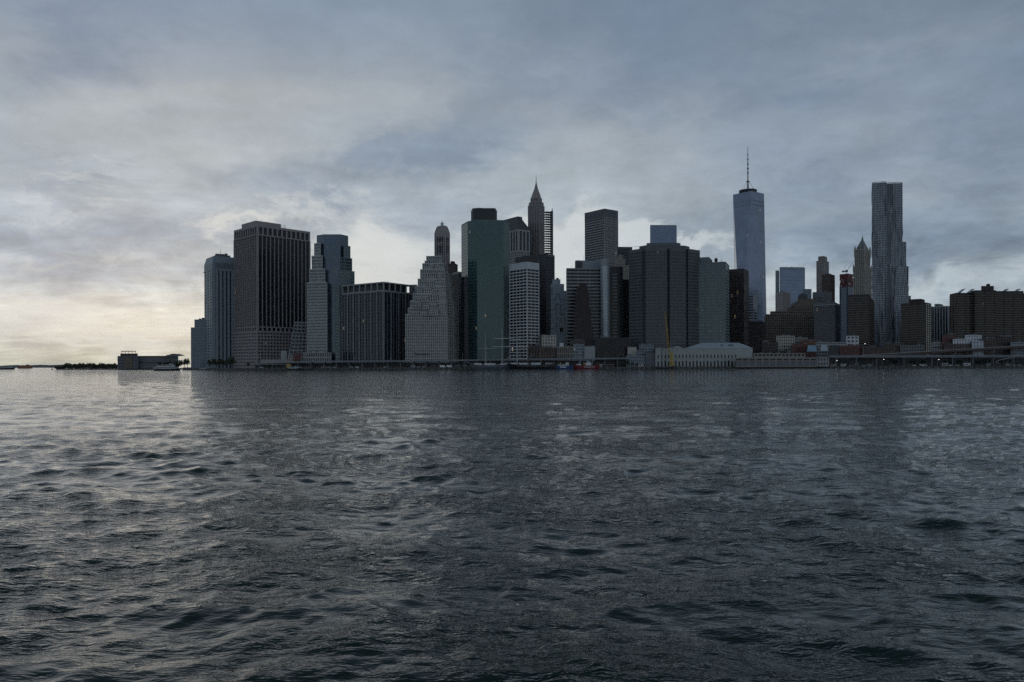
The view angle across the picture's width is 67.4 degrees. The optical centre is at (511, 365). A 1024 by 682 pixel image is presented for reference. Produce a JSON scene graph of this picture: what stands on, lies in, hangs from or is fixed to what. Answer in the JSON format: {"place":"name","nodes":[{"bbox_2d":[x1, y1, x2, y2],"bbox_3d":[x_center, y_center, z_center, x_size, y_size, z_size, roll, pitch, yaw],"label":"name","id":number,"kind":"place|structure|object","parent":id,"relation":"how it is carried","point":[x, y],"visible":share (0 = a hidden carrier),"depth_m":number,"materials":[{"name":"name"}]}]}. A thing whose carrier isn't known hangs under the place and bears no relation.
{"place":"outdoors","nodes":[
{"label":"outdoors","id":0,"kind":"place"},
{"bbox_2d":[56,368,181,369],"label":"island shore","id":1,"kind":"structure","parent":0,"point":[104,369],"depth_m":1144.85,"materials":[{"name":"stone"}]},
{"bbox_2d":[138,356,166,368],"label":"long shed","id":2,"kind":"structure","parent":1,"relation":"on","point":[147,362],"depth_m":1090.00,"materials":[{"name":"metal"}]},
{"bbox_2d":[191,318,204,367],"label":"office tower","id":3,"kind":"structure","parent":0,"point":[197,348],"depth_m":1061.01,"materials":[{"name":"blue glass"}]},
{"bbox_2d":[191,328,204,366],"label":"window glass","id":4,"kind":"structure","parent":3,"relation":"in","point":[196,342],"depth_m":1061.04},
{"bbox_2d":[203,249,233,367],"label":"office tower","id":5,"kind":"structure","parent":0,"point":[218,272],"depth_m":1038.20,"materials":[{"name":"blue glass"}]},
{"bbox_2d":[205,270,230,367],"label":"window glass","id":6,"kind":"structure","parent":5,"relation":"in","point":[218,270],"depth_m":1037.72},
{"bbox_2d":[232,220,310,367],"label":"office tower","id":7,"kind":"structure","parent":0,"point":[272,264],"depth_m":1021.15,"materials":[{"name":"grey stone"}]},
{"bbox_2d":[235,236,308,327],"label":"window glass","id":8,"kind":"structure","parent":7,"relation":"in","point":[264,237],"depth_m":1023.38,"materials":[{"name":"glass"}]},
{"bbox_2d":[289,322,306,354],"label":"terraced building","id":9,"kind":"structure","parent":0,"point":[299,339],"depth_m":987.94,"materials":[{"name":"grey concrete"}]},
{"bbox_2d":[290,323,306,352],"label":"window glass","id":10,"kind":"structure","parent":9,"relation":"in","point":[299,348],"depth_m":988.51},
{"bbox_2d":[302,351,330,362],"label":"arcaded building","id":11,"kind":"structure","parent":0,"point":[317,356],"depth_m":928.55,"materials":[{"name":"grey concrete"}]},
{"bbox_2d":[302,353,330,360],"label":"window glass","id":12,"kind":"structure","parent":11,"relation":"in","point":[303,354],"depth_m":928.62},
{"bbox_2d":[307,234,354,362],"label":"stepped glass tower","id":13,"kind":"structure","parent":0,"point":[331,272],"depth_m":950.34,"materials":[{"name":"glass"}]},
{"bbox_2d":[255,363,473,367],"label":"retaining wall","id":14,"kind":"structure","parent":0,"point":[357,365],"depth_m":881.00,"materials":[{"name":"grey concrete"}]},
{"bbox_2d":[342,282,412,362],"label":"office block","id":15,"kind":"structure","parent":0,"point":[373,317],"depth_m":923.38,"materials":[{"name":"concrete"}]},
{"bbox_2d":[343,292,410,362],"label":"window glass","id":16,"kind":"structure","parent":15,"relation":"in","point":[350,300],"depth_m":923.42,"materials":[{"name":"glass"}]},
{"bbox_2d":[405,256,457,362],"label":"ziggurat building","id":17,"kind":"structure","parent":0,"point":[431,325],"depth_m":891.66,"materials":[{"name":"concrete"}]},
{"bbox_2d":[406,257,446,362],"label":"window glass","id":18,"kind":"structure","parent":17,"relation":"in","point":[427,257],"depth_m":890.87,"materials":[{"name":"glass"}]},
{"bbox_2d":[434,222,449,271],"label":"masonry tower","id":19,"kind":"structure","parent":0,"point":[442,240],"depth_m":1094.19,"materials":[{"name":"grey stone"}]},
{"bbox_2d":[452,272,461,362],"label":"dark tower","id":20,"kind":"structure","parent":0,"point":[457,276],"depth_m":1001.20,"materials":[{"name":"black metal"}]},
{"bbox_2d":[453,275,461,362],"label":"window glass","id":21,"kind":"structure","parent":20,"relation":"in","point":[458,349],"depth_m":1001.14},
{"bbox_2d":[461,277,467,362],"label":"dark tower","id":22,"kind":"structure","parent":0,"point":[464,315],"depth_m":898.94,"materials":[{"name":"black metal"}]},
{"bbox_2d":[462,278,467,362],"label":"window glass","id":23,"kind":"structure","parent":22,"relation":"in","point":[466,285],"depth_m":899.17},
{"bbox_2d":[461,208,509,362],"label":"glass tower","id":24,"kind":"structure","parent":0,"point":[485,251],"depth_m":910.06,"materials":[{"name":"green glass"}]},
{"bbox_2d":[0,367,1023,681],"bbox_3d":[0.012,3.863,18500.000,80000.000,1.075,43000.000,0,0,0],"label":"water","id":25,"kind":"structure","parent":0,"point":[632,525],"depth_m":16.88,"materials":[{"name":"liquid"}]},
{"bbox_2d":[153,363,180,370],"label":"ferry","id":26,"kind":"object","parent":25,"relation":"on","point":[169,367],"visible":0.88,"depth_m":732.13,"materials":[{"name":"white metal"}]},
{"bbox_2d":[467,324,514,368],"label":"sailing ship","id":27,"kind":"object","parent":25,"relation":"on","point":[485,365],"visible":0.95,"depth_m":837.50,"materials":[{"name":"metal"}]},
{"bbox_2d":[503,329,559,368],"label":"sailing ship","id":28,"kind":"object","parent":25,"relation":"on","point":[515,365],"visible":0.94,"depth_m":829.50,"materials":[{"name":"brown wood"}]},
{"bbox_2d":[573,352,599,368],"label":"lightship","id":29,"kind":"object","parent":25,"relation":"on","point":[587,365],"visible":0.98,"depth_m":835.82,"materials":[{"name":"red metal"}]},
{"bbox_2d":[734,357,816,368],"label":"pier shed","id":30,"kind":"structure","parent":25,"relation":"in","point":[780,362],"depth_m":839.92,"materials":[{"name":"metal"}]},
{"bbox_2d":[0,0,1023,366],"label":"sky","id":31,"kind":"structure","parent":0,"point":[137,137],"materials":[{"name":"grey"}]},
{"bbox_2d":[505,216,529,263],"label":"pitched roof tower","id":32,"kind":"structure","parent":0,"point":[519,237],"depth_m":1197.88,"materials":[{"name":"grey concrete"}]},
{"bbox_2d":[516,253,554,345],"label":"dark tower","id":33,"kind":"structure","parent":0,"point":[546,262],"depth_m":1015.06,"materials":[{"name":"metal"}]},
{"bbox_2d":[516,257,553,344],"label":"window glass","id":34,"kind":"structure","parent":33,"relation":"in","point":[543,327],"depth_m":1014.18,"materials":[{"name":"glass"}]},
{"bbox_2d":[528,182,544,255],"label":"spired skyscraper","id":35,"kind":"structure","parent":0,"point":[536,216],"depth_m":1225.14,"materials":[{"name":"grey stone"}]},
{"bbox_2d":[530,198,540,254],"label":"window glass","id":36,"kind":"structure","parent":35,"relation":"in","point":[534,198],"depth_m":1223.63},
{"bbox_2d":[545,209,552,254],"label":"slatted slab","id":37,"kind":"structure","parent":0,"point":[550,228],"depth_m":1243.59,"materials":[{"name":"metal"}]},
{"bbox_2d":[478,361,625,366],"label":"retaining wall","id":38,"kind":"structure","parent":0,"point":[570,362],"depth_m":880.00,"materials":[{"name":"concrete"}]},
{"bbox_2d":[551,278,565,346],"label":"painted slab building","id":39,"kind":"structure","parent":0,"point":[558,311],"depth_m":985.51,"materials":[{"name":"brick"}]},
{"bbox_2d":[566,260,600,346],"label":"banded office building","id":40,"kind":"structure","parent":0,"point":[587,272],"depth_m":931.80,"materials":[{"name":"grey concrete"}]},
{"bbox_2d":[567,269,600,345],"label":"window glass","id":41,"kind":"structure","parent":40,"relation":"in","point":[581,280],"depth_m":931.80,"materials":[{"name":"glass"}]},
{"bbox_2d":[574,284,592,345],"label":"dark brick tower","id":42,"kind":"structure","parent":0,"point":[583,329],"depth_m":906.83,"materials":[{"name":"black brick"}]},
{"bbox_2d":[574,285,591,344],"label":"window glass","id":43,"kind":"structure","parent":42,"relation":"in","point":[583,285],"depth_m":907.11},
{"bbox_2d":[584,345,594,360],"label":"row building","id":44,"kind":"structure","parent":0,"point":[590,349],"depth_m":886.21,"materials":[{"name":"grey concrete"}]},
{"bbox_2d":[585,209,617,266],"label":"striped tower","id":45,"kind":"structure","parent":0,"point":[601,233],"depth_m":1302.94,"materials":[{"name":"grey concrete"}]},
{"bbox_2d":[585,218,617,266],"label":"window glass","id":46,"kind":"structure","parent":45,"relation":"in","point":[601,218],"depth_m":1304.14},
{"bbox_2d":[600,258,609,337],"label":"cylindrical tower","id":47,"kind":"structure","parent":0,"point":[604,297],"depth_m":922.35,"materials":[{"name":"glass"}]},
{"bbox_2d":[595,336,629,360],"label":"office block","id":48,"kind":"structure","parent":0,"point":[607,347],"depth_m":893.64,"materials":[{"name":"black metal"}]},
{"bbox_2d":[595,338,629,360],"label":"window glass","id":49,"kind":"structure","parent":48,"relation":"in","point":[597,348],"depth_m":893.70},
{"bbox_2d":[609,267,622,337],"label":"banded office building","id":50,"kind":"structure","parent":0,"point":[616,297],"depth_m":945.40,"materials":[{"name":"black metal"}]},
{"bbox_2d":[610,268,622,336],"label":"window glass","id":51,"kind":"structure","parent":50,"relation":"in","point":[619,291],"depth_m":945.55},
{"bbox_2d":[614,255,628,279],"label":"prewar tower","id":52,"kind":"structure","parent":0,"point":[620,261],"depth_m":1131.22,"materials":[{"name":"stone"}]},
{"bbox_2d":[617,247,631,264],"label":"dark tower","id":53,"kind":"structure","parent":0,"point":[624,251],"depth_m":1210.92,"materials":[{"name":"metal"}]},
{"bbox_2d":[623,280,628,337],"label":"dark tower","id":54,"kind":"structure","parent":0,"point":[625,308],"depth_m":960.20,"materials":[{"name":"black metal"}]},
{"bbox_2d":[623,281,628,337],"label":"window glass","id":55,"kind":"structure","parent":54,"relation":"in","point":[624,303],"depth_m":960.21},
{"bbox_2d":[626,354,644,366],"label":"row building","id":56,"kind":"structure","parent":0,"point":[639,358],"depth_m":868.22,"materials":[{"name":"grey brick"}]},
{"bbox_2d":[650,225,676,242],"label":"blue glass slab","id":57,"kind":"structure","parent":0,"point":[663,233],"depth_m":1722.10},
{"bbox_2d":[698,257,728,343],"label":"teal banded tower","id":58,"kind":"structure","parent":0,"point":[713,308],"depth_m":911.39,"materials":[{"name":"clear glass"}]},
{"bbox_2d":[699,258,728,343],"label":"window glass","id":59,"kind":"structure","parent":58,"relation":"in","point":[700,258],"depth_m":912.22,"materials":[{"name":"glass"}]},
{"bbox_2d":[729,268,748,345],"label":"dark red tower","id":60,"kind":"structure","parent":0,"point":[738,305],"depth_m":990.47,"materials":[{"name":"brown brick"}]},
{"bbox_2d":[729,271,748,345],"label":"window glass","id":61,"kind":"structure","parent":60,"relation":"in","point":[738,322],"depth_m":990.44,"materials":[{"name":"glass"}]},
{"bbox_2d":[733,154,765,321],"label":"tapering glass skyscraper","id":62,"kind":"structure","parent":0,"point":[749,228],"depth_m":1872.12,"materials":[{"name":"glass"}]},
{"bbox_2d":[749,295,757,321],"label":"office block","id":63,"kind":"structure","parent":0,"point":[753,307],"depth_m":1103.15,"materials":[{"name":"grey concrete"}]},
{"bbox_2d":[749,320,765,357],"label":"brick building","id":64,"kind":"structure","parent":0,"point":[757,333],"depth_m":1064.74,"materials":[{"name":"brick"}]},
{"bbox_2d":[762,341,777,352],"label":"row building","id":65,"kind":"structure","parent":0,"point":[768,346],"depth_m":900.13,"materials":[{"name":"brick"}]},
{"bbox_2d":[775,291,789,310],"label":"prewar tower","id":66,"kind":"structure","parent":0,"point":[782,300],"depth_m":1506.36,"materials":[{"name":"grey stone"}]},
{"bbox_2d":[776,335,794,352],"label":"stone building","id":67,"kind":"structure","parent":0,"point":[785,342],"depth_m":905.27,"materials":[{"name":"concrete"}]},
{"bbox_2d":[765,293,814,341],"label":"masonry block","id":68,"kind":"structure","parent":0,"point":[796,318],"depth_m":1125.30,"materials":[{"name":"beige brick"}]},
{"bbox_2d":[766,300,813,341],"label":"window glass","id":69,"kind":"structure","parent":68,"relation":"in","point":[798,300],"depth_m":1125.06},
{"bbox_2d":[775,267,804,303],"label":"blue glass block","id":70,"kind":"structure","parent":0,"point":[791,280],"depth_m":1803.09,"materials":[{"name":"glass"}]},
{"bbox_2d":[812,291,831,302],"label":"office block","id":71,"kind":"structure","parent":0,"point":[818,297],"depth_m":1186.80,"materials":[{"name":"concrete"}]},
{"bbox_2d":[816,256,828,291],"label":"prewar tower","id":72,"kind":"structure","parent":0,"point":[822,265],"depth_m":1456.35,"materials":[{"name":"brown stone"}]},
{"bbox_2d":[814,298,839,341],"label":"office block","id":73,"kind":"structure","parent":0,"point":[826,321],"depth_m":1026.88,"materials":[{"name":"concrete"}]},
{"bbox_2d":[815,305,833,341],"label":"window glass","id":74,"kind":"structure","parent":73,"relation":"in","point":[825,305],"depth_m":1025.63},
{"bbox_2d":[822,273,834,301],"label":"prewar tower","id":75,"kind":"structure","parent":0,"point":[828,282],"depth_m":1406.09,"materials":[{"name":"brown brick"}]},
{"bbox_2d":[816,341,845,356],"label":"row building","id":76,"kind":"structure","parent":0,"point":[819,344],"depth_m":897.42,"materials":[{"name":"grey concrete"}]},
{"bbox_2d":[839,344,861,355],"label":"brick building","id":77,"kind":"structure","parent":0,"point":[852,350],"depth_m":887.30,"materials":[{"name":"brick"}]},
{"bbox_2d":[848,294,874,346],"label":"apartment block","id":78,"kind":"structure","parent":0,"point":[861,316],"depth_m":991.12,"materials":[{"name":"brick"}]},
{"bbox_2d":[849,295,872,346],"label":"window glass","id":79,"kind":"structure","parent":78,"relation":"in","point":[854,299],"depth_m":989.96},
{"bbox_2d":[853,235,871,297],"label":"gothic skyscraper","id":80,"kind":"structure","parent":0,"point":[862,276],"depth_m":1339.22,"materials":[{"name":"stone"}]},
{"bbox_2d":[854,250,863,294],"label":"window glass","id":81,"kind":"structure","parent":80,"relation":"in","point":[857,250],"depth_m":1337.02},
{"bbox_2d":[862,344,883,354],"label":"brick building","id":82,"kind":"structure","parent":0,"point":[873,349],"depth_m":886.28,"materials":[{"name":"brick"}]},
{"bbox_2d":[871,181,910,346],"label":"rippled steel tower","id":83,"kind":"structure","parent":0,"point":[890,279],"depth_m":1111.40,"materials":[{"name":"silver metal"}]},
{"bbox_2d":[872,183,902,346],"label":"window glass","id":84,"kind":"structure","parent":83,"relation":"in","point":[901,230],"depth_m":1111.14,"materials":[{"name":"glass"}]},
{"bbox_2d":[900,344,924,355],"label":"row building","id":85,"kind":"structure","parent":0,"point":[912,348],"depth_m":889.32,"materials":[{"name":"concrete"}]},
{"bbox_2d":[901,299,931,355],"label":"apartment block","id":86,"kind":"structure","parent":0,"point":[916,322],"depth_m":969.44,"materials":[{"name":"brick"}]},
{"bbox_2d":[902,300,930,355],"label":"window glass","id":87,"kind":"structure","parent":86,"relation":"in","point":[911,305],"depth_m":969.39,"materials":[{"name":"glass"}]},
{"bbox_2d":[949,284,1023,341],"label":"housing slab","id":88,"kind":"structure","parent":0,"point":[987,310],"depth_m":947.34,"materials":[{"name":"brick"}]},
{"bbox_2d":[951,291,1021,341],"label":"window glass","id":89,"kind":"structure","parent":88,"relation":"in","point":[978,292],"depth_m":947.86,"materials":[{"name":"glass"}]},
{"bbox_2d":[983,337,996,354],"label":"brick building","id":90,"kind":"structure","parent":0,"point":[989,341],"depth_m":889.10,"materials":[{"name":"brick"}]},
{"bbox_2d":[997,335,1010,354],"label":"brick building","id":91,"kind":"structure","parent":0,"point":[1003,340],"depth_m":890.13,"materials":[{"name":"brick"}]},
{"bbox_2d":[1010,341,1023,354],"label":"row building","id":92,"kind":"structure","parent":0,"point":[1018,351],"depth_m":884.13,"materials":[{"name":"grey brick"}]},
{"bbox_3d":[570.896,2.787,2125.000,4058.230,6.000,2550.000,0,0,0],"label":"ground","id":93,"kind":"structure","parent":0,"visible":0},
{"bbox_2d":[116,351,137,368],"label":"terminal building","id":94,"kind":"structure","parent":93,"relation":"on","point":[125,360],"depth_m":1084.60,"materials":[{"name":"concrete"}]},
{"bbox_2d":[250,359,290,367],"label":"ferry terminal","id":95,"kind":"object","parent":93,"relation":"on","point":[274,360],"visible":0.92,"depth_m":888.00,"materials":[{"name":"stone"}]},
{"bbox_2d":[509,260,538,360],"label":"white gridded tower","id":96,"kind":"structure","parent":93,"relation":"on","point":[523,297],"depth_m":900.39,"materials":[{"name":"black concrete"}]},
{"bbox_2d":[510,269,537,360],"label":"window glass","id":97,"kind":"structure","parent":96,"relation":"in","point":[524,269],"depth_m":900.49,"materials":[{"name":"glass"}]},
{"bbox_2d":[529,343,541,360],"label":"brick building","id":98,"kind":"structure","parent":93,"relation":"on","point":[534,350],"depth_m":889.06,"materials":[{"name":"brick"}]},
{"bbox_2d":[542,334,555,346],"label":"beige building","id":99,"kind":"structure","parent":93,"relation":"on","point":[549,340],"depth_m":897.12,"materials":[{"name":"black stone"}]},
{"bbox_2d":[542,346,556,360],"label":"brick building","id":100,"kind":"structure","parent":93,"relation":"on","point":[549,352],"depth_m":890.13,"materials":[{"name":"brick"}]},
{"bbox_2d":[557,345,572,360],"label":"pilastered building","id":101,"kind":"structure","parent":93,"relation":"on","point":[564,352],"depth_m":887.25,"materials":[{"name":"stone"}]},
{"bbox_2d":[573,343,583,360],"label":"row building","id":102,"kind":"structure","parent":93,"relation":"on","point":[577,348],"depth_m":889.02,"materials":[{"name":"grey brick"}]},
{"bbox_2d":[182,366,1023,369],"bbox_3d":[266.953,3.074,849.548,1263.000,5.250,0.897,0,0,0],"label":"quay edge","id":103,"kind":"object","parent":93,"relation":"on","point":[401,368],"visible":0.22,"depth_m":849.10,"materials":[{"name":"concrete"}]},
{"bbox_2d":[629,243,699,351],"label":"faceted office slab","id":104,"kind":"structure","parent":93,"relation":"on","point":[663,277],"depth_m":900.83,"materials":[{"name":"grey glass"}]},
{"bbox_2d":[632,251,698,351],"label":"window glass","id":105,"kind":"structure","parent":104,"relation":"in","point":[646,251],"depth_m":899.39,"materials":[{"name":"glass"}]},
{"bbox_2d":[655,343,752,366],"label":"market hall","id":106,"kind":"structure","parent":93,"relation":"on","point":[712,354],"depth_m":862.00,"materials":[{"name":"white"}]},
{"bbox_2d":[754,352,804,357],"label":"terminal building","id":107,"kind":"structure","parent":93,"relation":"on","point":[771,354],"depth_m":860.91,"materials":[{"name":"stone"}]},
{"bbox_2d":[792,340,808,356],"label":"brick building","id":108,"kind":"structure","parent":93,"relation":"on","point":[798,348],"depth_m":889.14,"materials":[{"name":"brick"}]},
{"bbox_2d":[839,274,852,341],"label":"tower under construction","id":109,"kind":"structure","parent":93,"relation":"on","point":[846,286],"depth_m":1424.85,"materials":[{"name":"concrete"}]},
{"bbox_2d":[884,338,904,355],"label":"brick building","id":110,"kind":"structure","parent":93,"relation":"on","point":[891,347],"depth_m":892.20,"materials":[{"name":"brick"}]},
{"bbox_2d":[931,304,949,341],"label":"ribbed tower","id":111,"kind":"structure","parent":93,"relation":"on","point":[940,320],"depth_m":1055.96,"materials":[{"name":"grey concrete"}]},
{"bbox_2d":[932,305,946,341],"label":"window glass","id":112,"kind":"structure","parent":111,"relation":"in","point":[936,305],"depth_m":1055.87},
{"bbox_2d":[860,345,1023,365],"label":"road ramp","id":113,"kind":"structure","parent":93,"relation":"on","point":[972,350],"depth_m":874.50,"materials":[{"name":"grey concrete"}]},
{"bbox_2d":[943,343,971,354],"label":"brick building","id":114,"kind":"structure","parent":93,"relation":"on","point":[949,346],"depth_m":884.38,"materials":[{"name":"brick"}]},
{"bbox_3d":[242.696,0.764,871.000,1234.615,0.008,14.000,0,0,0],"label":"road","id":115,"kind":"structure","parent":0,"visible":0},
{"bbox_2d":[254,357,629,367],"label":"elevated highway","id":116,"kind":"structure","parent":115,"relation":"on","point":[427,361],"depth_m":866.05,"materials":[{"name":"concrete"}]},
{"bbox_2d":[827,355,1023,365],"bbox_3d":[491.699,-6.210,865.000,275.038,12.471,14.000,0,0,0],"label":"elevated highway","id":117,"kind":"structure","parent":115,"relation":"on","point":[932,357],"depth_m":858.00,"materials":[{"name":"concrete"}]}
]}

